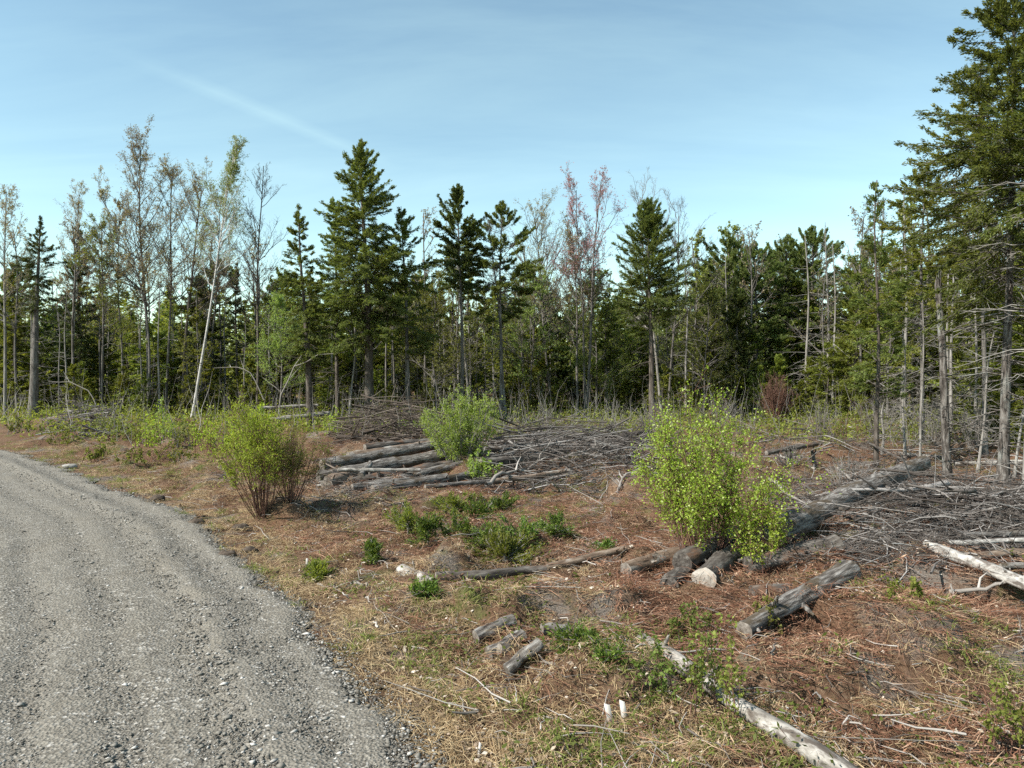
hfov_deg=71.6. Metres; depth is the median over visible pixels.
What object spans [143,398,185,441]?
sapling bush
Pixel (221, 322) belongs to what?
pine tree
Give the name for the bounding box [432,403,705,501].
brush heap
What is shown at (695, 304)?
bare tree
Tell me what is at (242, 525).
soil clod
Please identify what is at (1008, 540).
log
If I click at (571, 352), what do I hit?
hemlock tree
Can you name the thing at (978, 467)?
dead pole
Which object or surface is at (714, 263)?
bare tree
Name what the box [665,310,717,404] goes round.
young hemlock
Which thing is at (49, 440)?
sapling bush
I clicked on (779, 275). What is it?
pine tree
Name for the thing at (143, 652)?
road
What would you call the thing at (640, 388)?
young fir
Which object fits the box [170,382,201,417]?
young hemlock
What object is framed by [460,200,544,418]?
pine tree
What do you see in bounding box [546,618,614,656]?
conifer seedling
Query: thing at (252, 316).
pine tree
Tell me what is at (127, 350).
young hemlock
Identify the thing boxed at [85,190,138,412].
bare tree
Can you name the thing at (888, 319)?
hemlock tree
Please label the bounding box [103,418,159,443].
sapling bush
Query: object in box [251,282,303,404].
spruce tree
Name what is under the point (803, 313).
fir tree
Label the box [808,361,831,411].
young fir
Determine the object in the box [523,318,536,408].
dead pole
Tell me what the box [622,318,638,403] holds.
cedar tree
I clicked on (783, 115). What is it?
sky
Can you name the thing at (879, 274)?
bare tree
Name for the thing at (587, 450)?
fallen branch
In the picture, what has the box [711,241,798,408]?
pine tree
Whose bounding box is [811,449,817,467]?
broken post
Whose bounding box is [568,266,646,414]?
aspen tree
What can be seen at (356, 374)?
bare tree
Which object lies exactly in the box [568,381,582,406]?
young fir
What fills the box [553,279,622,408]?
pine tree
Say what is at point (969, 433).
bare bush
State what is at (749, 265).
bare tree
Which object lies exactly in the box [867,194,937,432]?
dead pole
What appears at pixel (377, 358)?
young fir
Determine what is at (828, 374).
young fir
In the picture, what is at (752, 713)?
log
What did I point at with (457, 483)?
log
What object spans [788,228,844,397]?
bare tree
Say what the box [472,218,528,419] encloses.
bare tree
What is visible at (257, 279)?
bare tree
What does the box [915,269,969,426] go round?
dead pole
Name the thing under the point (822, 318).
bare tree
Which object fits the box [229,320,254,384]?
fir tree
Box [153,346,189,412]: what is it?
young fir
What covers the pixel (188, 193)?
maple tree
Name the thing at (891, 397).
young fir
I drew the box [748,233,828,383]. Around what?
pine tree
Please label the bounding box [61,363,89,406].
young fir
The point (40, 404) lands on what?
young fir
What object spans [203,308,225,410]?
dead pole
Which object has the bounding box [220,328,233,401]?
dead pole
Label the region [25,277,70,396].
aspen tree
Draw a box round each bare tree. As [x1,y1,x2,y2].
[0,184,53,417]
[0,221,49,411]
[39,215,100,408]
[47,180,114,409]
[54,276,98,352]
[62,255,114,375]
[75,257,115,403]
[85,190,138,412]
[88,298,117,389]
[105,310,134,404]
[126,252,163,329]
[183,192,242,402]
[188,220,251,407]
[203,163,292,409]
[228,225,293,371]
[233,238,273,396]
[233,313,259,365]
[319,235,370,404]
[372,269,390,412]
[382,278,416,409]
[405,206,454,404]
[447,279,494,341]
[463,286,488,408]
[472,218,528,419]
[487,276,535,410]
[495,183,587,413]
[502,244,546,410]
[505,248,562,340]
[550,279,567,359]
[568,297,593,411]
[601,168,702,418]
[610,308,630,394]
[643,189,727,410]
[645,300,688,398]
[679,252,718,396]
[680,267,700,380]
[686,251,729,402]
[720,229,753,398]
[721,221,779,411]
[752,264,788,404]
[762,232,797,398]
[777,255,842,403]
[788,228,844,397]
[828,206,893,407]
[836,239,892,402]
[841,199,933,419]
[854,260,889,340]
[891,159,974,416]
[909,168,984,409]
[930,141,1021,287]
[955,164,1023,412]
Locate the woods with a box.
[10,271,961,398]
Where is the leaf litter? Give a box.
[16,437,1023,767]
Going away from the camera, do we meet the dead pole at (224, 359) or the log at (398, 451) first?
the log at (398, 451)
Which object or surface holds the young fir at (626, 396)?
on the ground at (552, 602)
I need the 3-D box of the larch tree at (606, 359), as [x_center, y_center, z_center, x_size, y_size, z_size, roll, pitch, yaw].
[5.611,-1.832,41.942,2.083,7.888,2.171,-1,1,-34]
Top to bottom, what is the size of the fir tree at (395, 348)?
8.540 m
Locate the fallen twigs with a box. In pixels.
[277,407,1022,522]
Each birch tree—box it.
[183,135,264,417]
[342,254,364,418]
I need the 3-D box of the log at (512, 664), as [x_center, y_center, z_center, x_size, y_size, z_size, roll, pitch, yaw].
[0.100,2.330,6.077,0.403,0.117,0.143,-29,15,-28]
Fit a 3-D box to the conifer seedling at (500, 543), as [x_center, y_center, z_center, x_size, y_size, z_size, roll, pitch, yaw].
[-0.070,2.374,9.841,1.257,0.948,1.015,1,1,38]
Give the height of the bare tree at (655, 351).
13.630 m
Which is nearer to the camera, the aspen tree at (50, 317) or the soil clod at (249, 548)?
the soil clod at (249, 548)
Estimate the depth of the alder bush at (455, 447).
17.98 m
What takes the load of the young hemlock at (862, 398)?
on the ground at (552, 602)
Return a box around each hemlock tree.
[142,296,193,374]
[175,284,234,390]
[183,314,231,388]
[273,204,342,426]
[280,269,345,398]
[304,139,425,420]
[312,309,352,385]
[314,196,361,416]
[364,206,446,415]
[372,278,423,398]
[373,301,420,404]
[389,273,444,399]
[488,283,532,360]
[497,273,573,397]
[560,311,587,400]
[599,320,632,373]
[601,295,629,398]
[840,180,923,469]
[853,241,960,426]
[854,164,987,444]
[882,0,1023,484]
[882,60,1023,457]
[883,245,925,408]
[954,49,1023,485]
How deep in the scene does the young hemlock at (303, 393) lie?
49.69 m
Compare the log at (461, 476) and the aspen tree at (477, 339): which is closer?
the log at (461, 476)
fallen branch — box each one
[317,582,348,597]
[346,563,364,586]
[354,581,396,590]
[484,457,533,485]
[550,441,602,462]
[616,468,639,493]
[768,479,807,503]
[949,573,1005,594]
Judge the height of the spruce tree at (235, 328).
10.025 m
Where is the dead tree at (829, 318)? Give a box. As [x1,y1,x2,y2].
[811,226,844,405]
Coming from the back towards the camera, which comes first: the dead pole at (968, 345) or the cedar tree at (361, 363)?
the cedar tree at (361, 363)
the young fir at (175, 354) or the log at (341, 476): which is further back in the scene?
the young fir at (175, 354)
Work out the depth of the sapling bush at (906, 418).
22.90 m
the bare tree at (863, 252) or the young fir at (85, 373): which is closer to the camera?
the bare tree at (863, 252)
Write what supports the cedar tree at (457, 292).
on the ground at (552, 602)
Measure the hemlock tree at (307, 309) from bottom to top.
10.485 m
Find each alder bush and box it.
[399,385,502,461]
[465,445,502,479]
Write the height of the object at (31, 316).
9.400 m
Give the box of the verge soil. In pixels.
[26,455,396,690]
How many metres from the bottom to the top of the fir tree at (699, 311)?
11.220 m
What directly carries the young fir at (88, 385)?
on the ground at (552, 602)
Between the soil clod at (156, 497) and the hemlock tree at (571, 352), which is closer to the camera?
the soil clod at (156, 497)
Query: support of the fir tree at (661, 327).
on the ground at (552, 602)
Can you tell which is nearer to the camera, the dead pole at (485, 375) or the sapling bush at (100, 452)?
the sapling bush at (100, 452)
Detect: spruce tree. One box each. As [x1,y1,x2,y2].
[2,215,67,418]
[47,223,109,406]
[50,294,70,396]
[171,276,228,404]
[218,261,253,400]
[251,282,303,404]
[525,298,566,401]
[655,325,677,384]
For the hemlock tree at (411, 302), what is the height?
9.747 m
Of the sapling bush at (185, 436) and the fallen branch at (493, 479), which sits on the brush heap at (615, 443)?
the fallen branch at (493, 479)
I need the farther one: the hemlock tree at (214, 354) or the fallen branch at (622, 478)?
the hemlock tree at (214, 354)
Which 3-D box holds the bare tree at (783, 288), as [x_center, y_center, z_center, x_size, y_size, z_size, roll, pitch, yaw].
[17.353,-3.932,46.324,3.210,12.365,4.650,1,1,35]
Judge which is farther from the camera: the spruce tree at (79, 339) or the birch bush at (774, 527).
the spruce tree at (79, 339)
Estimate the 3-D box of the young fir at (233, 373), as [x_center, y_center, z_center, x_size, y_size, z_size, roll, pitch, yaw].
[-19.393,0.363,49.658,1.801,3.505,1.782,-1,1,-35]
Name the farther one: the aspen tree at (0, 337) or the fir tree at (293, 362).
the fir tree at (293, 362)
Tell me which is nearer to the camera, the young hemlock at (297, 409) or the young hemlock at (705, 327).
the young hemlock at (297, 409)
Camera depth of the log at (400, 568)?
8.84 m
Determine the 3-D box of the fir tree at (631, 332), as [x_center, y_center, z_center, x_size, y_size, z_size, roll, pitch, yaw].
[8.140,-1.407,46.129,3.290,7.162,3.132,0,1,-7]
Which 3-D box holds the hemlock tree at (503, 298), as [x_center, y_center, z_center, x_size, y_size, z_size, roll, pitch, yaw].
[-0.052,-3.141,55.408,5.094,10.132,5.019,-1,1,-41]
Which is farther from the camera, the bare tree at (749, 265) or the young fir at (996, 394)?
the bare tree at (749, 265)
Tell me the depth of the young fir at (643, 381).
42.65 m
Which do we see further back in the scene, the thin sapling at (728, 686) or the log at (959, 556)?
the log at (959, 556)
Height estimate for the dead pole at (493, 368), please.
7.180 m
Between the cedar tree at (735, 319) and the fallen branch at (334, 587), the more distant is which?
the cedar tree at (735, 319)
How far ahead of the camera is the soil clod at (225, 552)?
9.98 m
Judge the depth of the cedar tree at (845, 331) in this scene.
42.64 m
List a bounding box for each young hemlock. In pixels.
[0,324,63,410]
[0,353,21,405]
[0,363,10,409]
[1,336,65,408]
[41,344,70,408]
[47,334,105,404]
[95,333,156,407]
[111,321,190,413]
[124,376,160,417]
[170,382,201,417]
[190,354,229,414]
[213,389,230,414]
[224,376,250,412]
[233,356,274,408]
[294,396,305,419]
[301,363,322,407]
[312,323,376,409]
[313,353,356,408]
[354,365,387,405]
[360,365,396,408]
[363,380,389,414]
[382,320,446,407]
[420,368,452,407]
[440,352,480,408]
[477,327,528,409]
[496,323,563,407]
[525,378,550,413]
[548,381,570,415]
[608,378,635,412]
[630,358,670,406]
[640,363,683,417]
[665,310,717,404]
[684,314,734,412]
[702,383,723,414]
[718,369,756,414]
[760,331,825,402]
[847,394,872,426]
[934,343,990,424]
[967,378,1013,438]
[989,366,1023,436]
[994,387,1023,452]
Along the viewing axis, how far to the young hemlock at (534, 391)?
40.95 m
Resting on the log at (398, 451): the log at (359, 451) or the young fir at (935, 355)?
the log at (359, 451)
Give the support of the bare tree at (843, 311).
on the ground at (552, 602)
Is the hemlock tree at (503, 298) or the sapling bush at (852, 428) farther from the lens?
the hemlock tree at (503, 298)
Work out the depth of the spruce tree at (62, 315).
57.68 m
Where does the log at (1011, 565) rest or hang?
on the brush heap at (990, 504)
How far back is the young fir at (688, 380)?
39.44 m
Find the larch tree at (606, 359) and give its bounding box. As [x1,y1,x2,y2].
[590,287,624,412]
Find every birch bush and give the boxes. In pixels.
[618,364,842,565]
[732,475,794,578]
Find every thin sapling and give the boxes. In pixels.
[618,628,680,715]
[669,600,711,643]
[669,606,730,725]
[678,612,751,727]
[748,595,787,644]
[881,573,933,608]
[979,676,1023,767]
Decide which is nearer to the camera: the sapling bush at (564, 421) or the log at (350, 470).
the log at (350, 470)
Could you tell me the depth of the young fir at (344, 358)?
42.98 m
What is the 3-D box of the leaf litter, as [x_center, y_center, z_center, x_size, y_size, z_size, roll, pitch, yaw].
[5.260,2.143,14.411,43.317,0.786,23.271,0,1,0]
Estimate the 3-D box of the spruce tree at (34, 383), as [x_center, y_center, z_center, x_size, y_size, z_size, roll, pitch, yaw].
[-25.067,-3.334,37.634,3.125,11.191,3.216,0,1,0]
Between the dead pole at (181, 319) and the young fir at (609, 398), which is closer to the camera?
the young fir at (609, 398)
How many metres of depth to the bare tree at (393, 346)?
39.62 m
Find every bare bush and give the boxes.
[485,404,516,433]
[514,404,558,429]
[587,396,641,433]
[623,391,683,434]
[688,388,740,427]
[764,437,822,467]
[801,399,851,435]
[822,449,873,484]
[850,385,909,438]
[904,388,955,444]
[951,396,997,450]
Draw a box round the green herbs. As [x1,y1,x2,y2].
[48,424,1023,767]
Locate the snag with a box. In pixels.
[903,272,987,479]
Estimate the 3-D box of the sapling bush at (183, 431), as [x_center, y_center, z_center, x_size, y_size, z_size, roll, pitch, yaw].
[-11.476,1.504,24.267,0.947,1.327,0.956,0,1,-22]
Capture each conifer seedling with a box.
[287,557,338,581]
[361,536,384,564]
[383,499,441,535]
[405,511,462,548]
[406,574,447,604]
[423,490,475,521]
[433,508,477,548]
[457,496,509,520]
[462,519,513,549]
[463,520,544,577]
[476,490,519,514]
[493,513,548,555]
[534,510,579,539]
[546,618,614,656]
[583,627,625,678]
[594,536,624,553]
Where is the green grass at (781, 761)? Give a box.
[1,417,1023,767]
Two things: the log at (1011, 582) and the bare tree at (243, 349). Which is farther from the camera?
the bare tree at (243, 349)
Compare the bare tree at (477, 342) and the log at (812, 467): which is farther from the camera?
the bare tree at (477, 342)
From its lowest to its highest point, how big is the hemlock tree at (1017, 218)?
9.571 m
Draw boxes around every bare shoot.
[972,680,1010,745]
[996,675,1017,709]
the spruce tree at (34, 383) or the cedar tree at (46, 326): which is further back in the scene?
the cedar tree at (46, 326)
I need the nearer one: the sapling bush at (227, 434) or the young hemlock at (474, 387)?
the sapling bush at (227, 434)
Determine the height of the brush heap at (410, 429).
2.435 m
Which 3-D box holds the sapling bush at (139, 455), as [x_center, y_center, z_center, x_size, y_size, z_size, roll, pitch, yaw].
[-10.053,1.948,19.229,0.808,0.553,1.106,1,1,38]
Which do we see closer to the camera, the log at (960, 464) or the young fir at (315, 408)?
the log at (960, 464)
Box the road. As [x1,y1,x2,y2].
[0,450,415,767]
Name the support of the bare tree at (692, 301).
on the ground at (552, 602)
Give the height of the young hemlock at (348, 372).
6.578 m
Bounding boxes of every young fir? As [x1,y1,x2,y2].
[17,374,42,413]
[26,390,43,414]
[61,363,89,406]
[65,361,99,405]
[79,378,98,405]
[81,334,130,407]
[85,390,97,406]
[110,366,135,414]
[115,333,157,405]
[139,343,176,404]
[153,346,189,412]
[156,328,209,410]
[158,396,167,415]
[174,375,197,418]
[226,368,243,401]
[234,359,264,416]
[248,335,292,413]
[253,380,273,413]
[253,385,274,418]
[270,346,302,409]
[312,327,364,411]
[313,398,322,420]
[315,361,344,417]
[362,354,388,400]
[378,380,398,415]
[413,382,437,416]
[419,383,434,412]
[444,364,472,403]
[465,351,490,403]
[505,357,532,415]
[519,331,566,412]
[558,364,572,407]
[565,346,594,406]
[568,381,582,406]
[581,341,616,410]
[586,357,617,407]
[593,349,625,412]
[603,390,616,414]
[621,327,663,411]
[621,375,637,411]
[635,363,665,413]
[641,390,648,414]
[664,366,691,413]
[677,371,703,416]
[690,376,706,409]
[697,333,751,406]
[723,329,775,415]
[742,365,769,419]
[760,353,796,414]
[789,356,823,414]
[790,379,810,418]
[803,341,848,417]
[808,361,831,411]
[817,348,852,417]
[851,349,890,408]
[867,369,899,416]
[868,377,894,419]
[910,346,958,425]
[924,374,939,417]
[948,344,998,438]
[953,304,1020,420]
[957,325,1023,445]
[971,363,1014,431]
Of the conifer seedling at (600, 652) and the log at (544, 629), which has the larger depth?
the log at (544, 629)
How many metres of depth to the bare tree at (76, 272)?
41.80 m
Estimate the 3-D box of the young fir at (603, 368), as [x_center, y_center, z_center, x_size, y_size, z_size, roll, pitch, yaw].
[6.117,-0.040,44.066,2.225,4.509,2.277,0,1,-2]
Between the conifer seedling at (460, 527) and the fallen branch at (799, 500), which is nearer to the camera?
the conifer seedling at (460, 527)
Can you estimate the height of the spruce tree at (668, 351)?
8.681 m
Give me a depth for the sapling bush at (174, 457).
19.99 m
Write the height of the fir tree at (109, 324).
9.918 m
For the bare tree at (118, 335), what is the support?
on the ground at (552, 602)
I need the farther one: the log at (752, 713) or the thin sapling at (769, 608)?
the thin sapling at (769, 608)
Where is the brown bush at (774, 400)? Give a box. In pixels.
[753,367,797,424]
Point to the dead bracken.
(995, 615)
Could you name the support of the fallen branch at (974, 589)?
on the dead bracken
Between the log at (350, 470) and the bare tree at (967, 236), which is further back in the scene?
the bare tree at (967, 236)
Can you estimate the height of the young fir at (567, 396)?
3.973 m
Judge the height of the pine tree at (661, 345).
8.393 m
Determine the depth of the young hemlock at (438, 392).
41.60 m
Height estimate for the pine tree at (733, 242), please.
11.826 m
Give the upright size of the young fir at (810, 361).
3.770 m
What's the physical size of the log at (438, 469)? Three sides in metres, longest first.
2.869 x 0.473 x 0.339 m
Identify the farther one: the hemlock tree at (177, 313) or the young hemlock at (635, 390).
the hemlock tree at (177, 313)
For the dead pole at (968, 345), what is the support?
on the ground at (552, 602)
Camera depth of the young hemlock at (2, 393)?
47.05 m
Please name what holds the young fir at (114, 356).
on the ground at (552, 602)
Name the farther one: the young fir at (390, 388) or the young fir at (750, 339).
the young fir at (750, 339)
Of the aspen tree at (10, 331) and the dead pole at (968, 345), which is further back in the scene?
the aspen tree at (10, 331)
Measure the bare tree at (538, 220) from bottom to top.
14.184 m
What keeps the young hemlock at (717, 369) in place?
on the ground at (552, 602)
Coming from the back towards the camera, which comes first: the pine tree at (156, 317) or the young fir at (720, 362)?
the pine tree at (156, 317)
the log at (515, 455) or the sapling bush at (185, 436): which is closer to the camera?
the log at (515, 455)
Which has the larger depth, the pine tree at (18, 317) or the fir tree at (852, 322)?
the pine tree at (18, 317)
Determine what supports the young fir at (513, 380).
on the ground at (552, 602)
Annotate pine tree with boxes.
[0,259,63,394]
[136,304,177,355]
[175,253,261,407]
[246,266,315,401]
[387,269,456,403]
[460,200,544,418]
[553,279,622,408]
[647,294,699,407]
[683,229,785,406]
[698,244,763,305]
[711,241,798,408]
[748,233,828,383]
[753,241,803,371]
[764,225,852,404]
[826,234,919,404]
[909,255,961,384]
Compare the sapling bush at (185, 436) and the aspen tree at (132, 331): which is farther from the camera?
the aspen tree at (132, 331)
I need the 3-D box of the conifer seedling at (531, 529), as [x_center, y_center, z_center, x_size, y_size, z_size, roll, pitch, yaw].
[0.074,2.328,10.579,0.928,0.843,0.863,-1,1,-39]
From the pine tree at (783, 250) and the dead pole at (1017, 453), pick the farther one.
the pine tree at (783, 250)
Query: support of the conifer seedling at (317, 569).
on the ground at (552, 602)
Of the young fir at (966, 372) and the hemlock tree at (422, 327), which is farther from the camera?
the hemlock tree at (422, 327)
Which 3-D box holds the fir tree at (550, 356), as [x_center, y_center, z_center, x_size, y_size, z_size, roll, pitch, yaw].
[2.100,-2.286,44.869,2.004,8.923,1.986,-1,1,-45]
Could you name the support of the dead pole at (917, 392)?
on the ground at (552, 602)
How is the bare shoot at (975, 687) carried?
on the ground at (552, 602)
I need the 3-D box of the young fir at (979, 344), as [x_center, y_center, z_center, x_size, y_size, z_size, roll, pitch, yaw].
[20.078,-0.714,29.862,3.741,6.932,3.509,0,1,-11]
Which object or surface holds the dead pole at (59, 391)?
on the ground at (552, 602)
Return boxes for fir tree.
[0,264,46,410]
[60,314,98,401]
[89,297,129,389]
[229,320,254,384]
[239,301,266,380]
[259,323,297,396]
[373,289,431,411]
[430,313,474,403]
[459,334,487,392]
[463,285,505,402]
[533,278,562,400]
[600,295,633,386]
[605,196,695,421]
[613,312,656,407]
[623,299,670,375]
[679,273,722,382]
[752,290,801,398]
[762,242,850,409]
[817,259,893,414]
[830,268,899,410]
[884,262,955,409]
[910,269,1019,418]
[934,247,1023,417]
[936,222,1021,383]
[978,258,1023,409]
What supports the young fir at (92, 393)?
on the ground at (552, 602)
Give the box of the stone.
[62,464,77,468]
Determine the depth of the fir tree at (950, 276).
33.67 m
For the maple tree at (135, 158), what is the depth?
41.44 m
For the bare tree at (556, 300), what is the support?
on the ground at (552, 602)
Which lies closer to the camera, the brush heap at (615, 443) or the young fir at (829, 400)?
the brush heap at (615, 443)
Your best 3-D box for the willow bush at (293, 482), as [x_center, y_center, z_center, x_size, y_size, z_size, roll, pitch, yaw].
[-3.916,1.278,12.548,1.613,1.770,1.559,-1,1,-40]
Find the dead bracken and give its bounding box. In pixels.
[59,431,1023,767]
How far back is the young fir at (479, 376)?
49.71 m
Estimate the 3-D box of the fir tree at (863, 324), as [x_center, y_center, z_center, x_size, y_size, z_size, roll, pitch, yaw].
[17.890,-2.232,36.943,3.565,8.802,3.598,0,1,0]
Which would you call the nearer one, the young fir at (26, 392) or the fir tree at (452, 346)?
the young fir at (26, 392)
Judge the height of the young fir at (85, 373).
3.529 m
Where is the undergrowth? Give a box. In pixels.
[0,389,1016,445]
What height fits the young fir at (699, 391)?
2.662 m
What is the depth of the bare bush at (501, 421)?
27.96 m
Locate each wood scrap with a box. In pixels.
[478,742,480,756]
[604,703,613,726]
[619,700,627,722]
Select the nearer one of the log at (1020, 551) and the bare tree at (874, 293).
the log at (1020, 551)
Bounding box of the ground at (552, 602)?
[0,378,1023,767]
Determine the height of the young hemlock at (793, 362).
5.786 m
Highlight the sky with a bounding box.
[0,0,1023,366]
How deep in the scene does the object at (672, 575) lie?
8.28 m
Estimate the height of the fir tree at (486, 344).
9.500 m
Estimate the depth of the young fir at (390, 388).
37.17 m
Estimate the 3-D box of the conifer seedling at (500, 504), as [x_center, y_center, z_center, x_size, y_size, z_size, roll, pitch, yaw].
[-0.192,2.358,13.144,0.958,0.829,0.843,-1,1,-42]
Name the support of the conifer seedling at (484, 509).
on the ground at (552, 602)
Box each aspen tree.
[0,287,29,364]
[0,307,11,365]
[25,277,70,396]
[61,213,150,405]
[109,301,144,402]
[167,285,217,416]
[230,287,320,414]
[232,277,300,414]
[338,257,409,371]
[387,298,441,408]
[395,272,493,412]
[396,267,449,387]
[412,246,503,409]
[427,244,505,403]
[481,260,571,411]
[493,300,532,396]
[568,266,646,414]
[580,268,659,403]
[643,269,755,411]
[659,228,741,408]
[683,220,775,363]
[692,254,770,401]
[759,286,822,402]
[846,275,932,425]
[850,199,964,362]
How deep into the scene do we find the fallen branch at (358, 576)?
8.55 m
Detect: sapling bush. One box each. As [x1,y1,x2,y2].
[6,411,44,434]
[45,423,79,446]
[81,439,110,463]
[91,405,118,433]
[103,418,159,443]
[106,417,134,440]
[114,446,165,468]
[132,411,171,448]
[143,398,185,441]
[161,409,190,447]
[163,437,210,463]
[172,415,217,442]
[186,406,223,451]
[212,415,234,449]
[321,404,346,431]
[549,411,577,433]
[687,398,719,421]
[832,397,872,442]
[884,396,934,447]
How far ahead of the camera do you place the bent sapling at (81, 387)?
35.99 m
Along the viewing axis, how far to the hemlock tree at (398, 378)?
51.98 m
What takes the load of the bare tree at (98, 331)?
on the ground at (552, 602)
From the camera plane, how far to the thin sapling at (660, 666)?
5.49 m
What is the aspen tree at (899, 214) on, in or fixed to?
on the ground at (552, 602)
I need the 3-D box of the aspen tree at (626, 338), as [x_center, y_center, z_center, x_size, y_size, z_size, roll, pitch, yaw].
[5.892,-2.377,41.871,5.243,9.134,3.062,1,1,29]
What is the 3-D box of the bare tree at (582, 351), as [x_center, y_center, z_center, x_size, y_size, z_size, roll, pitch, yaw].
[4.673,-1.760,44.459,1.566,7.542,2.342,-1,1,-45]
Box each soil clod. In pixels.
[116,448,132,453]
[149,495,164,501]
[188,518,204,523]
[219,550,236,555]
[231,523,248,530]
[241,546,258,552]
[362,695,382,704]
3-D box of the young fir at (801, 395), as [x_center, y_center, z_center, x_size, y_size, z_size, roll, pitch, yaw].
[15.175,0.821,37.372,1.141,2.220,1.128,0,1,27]
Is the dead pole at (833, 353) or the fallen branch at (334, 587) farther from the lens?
the dead pole at (833, 353)
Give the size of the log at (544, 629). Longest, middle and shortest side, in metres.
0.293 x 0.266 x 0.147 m
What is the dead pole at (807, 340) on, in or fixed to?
on the ground at (552, 602)
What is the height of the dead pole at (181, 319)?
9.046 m
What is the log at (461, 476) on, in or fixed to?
on the ground at (552, 602)
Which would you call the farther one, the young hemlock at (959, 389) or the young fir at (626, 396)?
the young fir at (626, 396)
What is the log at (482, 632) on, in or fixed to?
on the ground at (552, 602)
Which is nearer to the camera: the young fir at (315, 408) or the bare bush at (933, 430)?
the bare bush at (933, 430)
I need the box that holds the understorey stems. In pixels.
[0,368,993,446]
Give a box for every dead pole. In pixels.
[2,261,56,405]
[41,296,83,409]
[42,313,67,411]
[52,288,66,399]
[88,303,117,405]
[111,331,132,400]
[120,297,161,415]
[126,304,146,398]
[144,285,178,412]
[160,299,181,413]
[166,285,190,379]
[169,282,208,414]
[190,314,210,410]
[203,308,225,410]
[209,292,241,407]
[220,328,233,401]
[231,324,253,412]
[255,305,283,414]
[302,266,347,409]
[377,331,404,395]
[427,330,450,406]
[428,319,453,410]
[436,320,446,410]
[437,268,479,409]
[478,328,496,406]
[483,310,505,410]
[518,273,552,409]
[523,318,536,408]
[566,332,581,405]
[655,320,673,397]
[666,261,711,413]
[702,252,754,410]
[710,265,755,406]
[784,237,834,415]
[810,243,851,416]
[864,399,895,454]
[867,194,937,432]
[874,259,919,425]
[886,330,922,458]
[906,326,926,415]
[910,300,931,456]
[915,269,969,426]
[917,220,987,435]
[939,209,978,418]
[951,278,992,437]
[958,331,996,472]
[1010,366,1023,475]
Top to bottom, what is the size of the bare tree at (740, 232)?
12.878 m
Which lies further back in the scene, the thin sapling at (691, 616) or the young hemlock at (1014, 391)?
the young hemlock at (1014, 391)
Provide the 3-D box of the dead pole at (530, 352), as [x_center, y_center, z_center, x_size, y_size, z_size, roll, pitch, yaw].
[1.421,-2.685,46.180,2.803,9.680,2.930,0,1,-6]
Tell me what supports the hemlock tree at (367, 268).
on the ground at (552, 602)
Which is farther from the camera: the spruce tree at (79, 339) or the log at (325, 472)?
the spruce tree at (79, 339)
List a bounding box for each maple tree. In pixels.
[60,114,199,414]
[89,165,179,416]
[133,153,220,413]
[153,156,267,416]
[512,210,616,414]
[543,162,628,416]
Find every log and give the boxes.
[262,403,317,409]
[269,410,329,420]
[316,469,349,480]
[317,472,352,488]
[319,434,471,469]
[329,446,481,476]
[337,468,420,476]
[346,440,429,454]
[350,473,446,490]
[353,456,468,481]
[357,461,372,479]
[363,437,445,449]
[370,461,462,480]
[370,470,479,491]
[396,561,437,582]
[424,475,490,488]
[435,565,546,582]
[472,614,516,643]
[473,449,567,459]
[479,452,561,466]
[482,439,561,452]
[484,629,526,657]
[492,469,572,488]
[496,643,524,655]
[503,637,543,674]
[540,622,568,638]
[546,545,633,569]
[620,539,704,575]
[635,633,857,767]
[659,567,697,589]
[672,525,742,571]
[691,534,761,587]
[736,559,860,639]
[743,534,844,574]
[748,583,792,600]
[764,456,930,544]
[765,441,818,457]
[773,454,816,469]
[865,440,939,480]
[891,451,941,459]
[922,540,1023,582]
[946,538,1023,545]
[954,460,1022,465]
[958,524,1023,539]
[972,548,1023,559]
[983,570,1023,590]
[999,562,1023,570]
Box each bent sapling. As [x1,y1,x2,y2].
[51,371,96,404]
[221,358,264,399]
[278,352,342,422]
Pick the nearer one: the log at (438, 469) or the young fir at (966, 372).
the log at (438, 469)
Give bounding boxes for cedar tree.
[19,317,69,405]
[19,320,32,349]
[94,328,126,390]
[296,343,324,403]
[346,306,387,395]
[423,183,494,411]
[438,240,481,418]
[544,314,580,396]
[553,310,586,404]
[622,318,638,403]
[624,312,663,387]
[708,275,763,413]
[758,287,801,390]
[833,262,894,396]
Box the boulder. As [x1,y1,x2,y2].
[91,407,114,414]
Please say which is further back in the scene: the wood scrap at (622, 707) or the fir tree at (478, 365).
the fir tree at (478, 365)
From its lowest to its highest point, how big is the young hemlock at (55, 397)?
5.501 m
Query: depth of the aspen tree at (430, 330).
38.16 m
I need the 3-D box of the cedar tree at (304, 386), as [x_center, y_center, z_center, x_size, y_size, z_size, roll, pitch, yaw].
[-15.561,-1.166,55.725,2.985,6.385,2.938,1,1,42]
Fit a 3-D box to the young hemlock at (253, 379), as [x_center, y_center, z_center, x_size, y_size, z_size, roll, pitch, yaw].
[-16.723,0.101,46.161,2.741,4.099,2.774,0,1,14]
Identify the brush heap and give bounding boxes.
[23,393,144,444]
[299,381,462,489]
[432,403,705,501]
[728,443,1023,587]
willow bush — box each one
[200,384,306,518]
[222,402,283,467]
[241,406,335,502]
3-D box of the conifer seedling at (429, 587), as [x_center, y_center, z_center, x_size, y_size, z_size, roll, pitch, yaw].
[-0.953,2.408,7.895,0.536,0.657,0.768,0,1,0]

